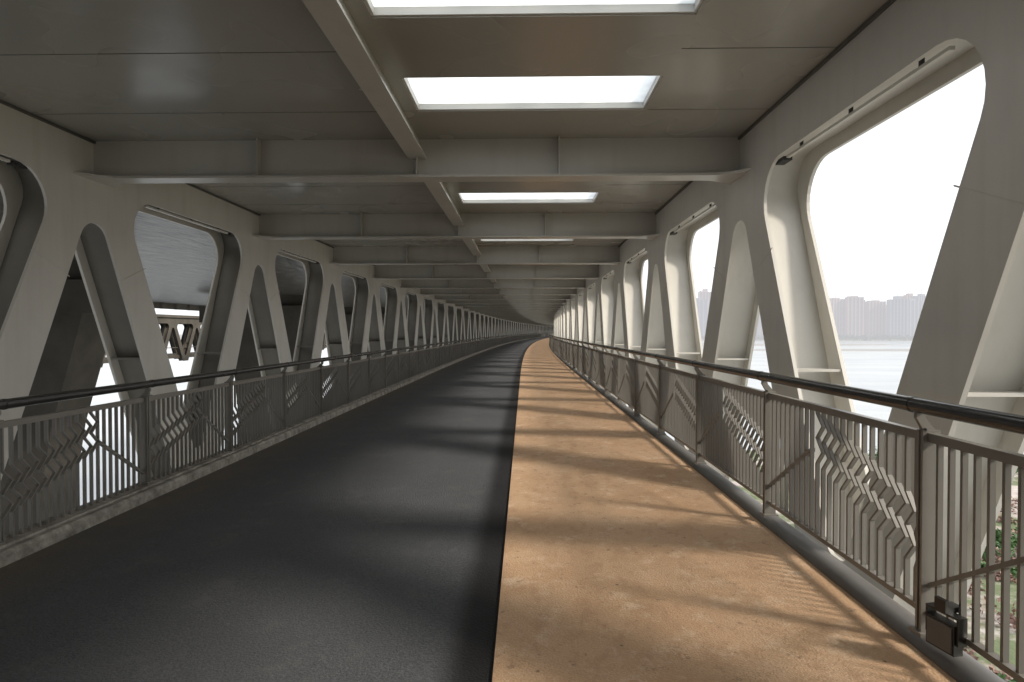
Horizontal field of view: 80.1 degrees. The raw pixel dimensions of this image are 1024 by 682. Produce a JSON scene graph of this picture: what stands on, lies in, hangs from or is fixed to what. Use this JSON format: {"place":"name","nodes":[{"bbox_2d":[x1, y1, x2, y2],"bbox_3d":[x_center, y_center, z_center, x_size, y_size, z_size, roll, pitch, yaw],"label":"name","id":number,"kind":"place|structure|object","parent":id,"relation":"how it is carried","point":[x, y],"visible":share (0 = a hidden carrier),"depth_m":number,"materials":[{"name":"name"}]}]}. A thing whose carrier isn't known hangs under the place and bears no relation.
{"place":"outdoors","nodes":[
{"label":"outdoors","id":0,"kind":"place"},
{"bbox_2d":[101,314,326,367],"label":"distant footbridge","id":1,"kind":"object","parent":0,"point":[181,348],"visible":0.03,"depth_m":72.01,"materials":[{"name":"metal"}]},
{"bbox_2d":[0,337,548,681],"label":"asphalt road","id":2,"kind":"structure","parent":0,"point":[365,542],"depth_m":4.27,"materials":[{"name":"black asphalt"}]},
{"bbox_2d":[0,336,548,567],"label":"concrete kerb","id":3,"kind":"structure","parent":2,"relation":"on","point":[18,546],"depth_m":6.09,"materials":[{"name":"grey concrete"}]},
{"bbox_2d":[0,333,550,544],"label":"metal railing","id":4,"kind":"object","parent":3,"relation":"on","point":[374,374],"visible":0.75,"depth_m":6.89,"materials":[{"name":"metal"}]},
{"bbox_2d":[179,334,912,340],"bbox_3d":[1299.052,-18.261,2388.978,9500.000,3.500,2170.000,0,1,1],"label":"shore","id":5,"kind":"structure","parent":0,"point":[180,335],"depth_m":1314.81,"materials":[{"name":"grey"}]},
{"bbox_2d":[696,298,707,335],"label":"apartment tower","id":6,"kind":"structure","parent":5,"relation":"on","point":[702,306],"depth_m":1401.24,"materials":[{"name":"white concrete"}]},
{"bbox_2d":[698,289,710,311],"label":"apartment tower","id":7,"kind":"structure","parent":5,"relation":"on","point":[704,294],"depth_m":1466.49,"materials":[{"name":"white concrete"}]},
{"bbox_2d":[756,314,760,335],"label":"apartment tower","id":8,"kind":"structure","parent":5,"relation":"on","point":[758,327],"depth_m":1582.65,"materials":[{"name":"white concrete"}]},
{"bbox_2d":[701,334,913,339],"bbox_3d":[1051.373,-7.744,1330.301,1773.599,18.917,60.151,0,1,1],"label":"distant trees","id":9,"kind":"object","parent":5,"relation":"on","point":[890,337],"visible":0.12,"depth_m":1321.74,"materials":[{"name":"grey plant"}]},
{"bbox_2d":[829,292,844,334],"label":"apartment tower","id":10,"kind":"structure","parent":5,"relation":"on","point":[838,307],"depth_m":1411.93,"materials":[{"name":"white concrete"}]},
{"bbox_2d":[845,296,863,335],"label":"apartment tower","id":11,"kind":"structure","parent":5,"relation":"on","point":[854,315],"depth_m":1397.35,"materials":[{"name":"white concrete"}]},
{"bbox_2d":[864,300,885,336],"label":"apartment tower","id":12,"kind":"structure","parent":5,"relation":"on","point":[874,317],"depth_m":1432.72,"materials":[{"name":"white concrete"}]},
{"bbox_2d":[886,292,907,335],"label":"apartment tower","id":13,"kind":"structure","parent":5,"relation":"on","point":[897,315],"depth_m":1401.88,"materials":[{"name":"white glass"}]},
{"bbox_2d":[902,293,912,298],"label":"apartment tower","id":14,"kind":"structure","parent":5,"relation":"on","point":[908,295],"depth_m":1592.61,"materials":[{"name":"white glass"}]},
{"bbox_2d":[908,299,921,335],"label":"apartment tower","id":15,"kind":"structure","parent":5,"relation":"on","point":[914,308],"depth_m":1408.77,"materials":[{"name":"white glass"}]},
{"bbox_2d":[912,289,925,307],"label":"apartment tower","id":16,"kind":"structure","parent":5,"relation":"on","point":[921,296],"depth_m":1423.23,"materials":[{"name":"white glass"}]},
{"bbox_2d":[79,333,1023,505],"bbox_3d":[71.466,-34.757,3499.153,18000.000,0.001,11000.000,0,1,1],"label":"river water","id":17,"kind":"structure","parent":0,"point":[881,371],"depth_m":243.72,"materials":[{"name":"white liquid"}]},
{"bbox_2d":[0,190,423,534],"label":"road bridge","id":18,"kind":"structure","parent":17,"relation":"on","point":[178,261],"depth_m":20.39,"materials":[{"name":"concrete"}]},
{"bbox_2d":[0,0,1023,621],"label":"covered footbridge","id":19,"kind":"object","parent":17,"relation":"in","point":[454,170],"visible":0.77,"depth_m":6.62,"materials":[{"name":"paint"}]},
{"bbox_2d":[492,338,956,681],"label":"orange walkway","id":20,"kind":"structure","parent":19,"relation":"on","point":[634,551],"depth_m":3.89,"materials":[{"name":"orange concrete"}]},
{"bbox_2d":[549,346,1005,681],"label":"steel kerb","id":21,"kind":"structure","parent":20,"relation":"on","point":[895,616],"depth_m":3.91,"materials":[{"name":"grey metal"}]},
{"bbox_2d":[549,333,1023,681],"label":"metal railing","id":22,"kind":"object","parent":20,"relation":"on","point":[647,390],"visible":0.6,"depth_m":3.74,"materials":[{"name":"metal"}]},
{"bbox_2d":[925,596,967,656],"bbox_3d":[2.066,1.335,2.883,0.106,0.240,0.176,0,1,-11],"label":"flood light","id":23,"kind":"object","parent":22,"relation":"attached to","point":[946,635],"visible":1,"depth_m":2.85,"materials":[{"name":"black metal"}]},
{"bbox_2d":[702,344,909,350],"bbox_3d":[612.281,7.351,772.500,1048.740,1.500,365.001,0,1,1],"label":"sandbar","id":24,"kind":"structure","parent":17,"relation":"in","point":[847,349],"depth_m":632.93,"materials":[{"name":"grey sand"}]},
{"bbox_2d":[155,64,985,332],"label":"sky","id":25,"kind":"structure","parent":0,"point":[882,202],"materials":[{"name":"white"}]},
{"bbox_2d":[731,450,1017,681],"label":"river bank","id":26,"kind":"structure","parent":0,"point":[986,663],"depth_m":42.10,"materials":[{"name":"soil"}]},
{"bbox_2d":[867,446,1017,681],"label":"shrubs","id":27,"kind":"object","parent":26,"relation":"on","point":[1003,675],"visible":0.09,"depth_m":47.06,"materials":[{"name":"green plant"}]}
]}

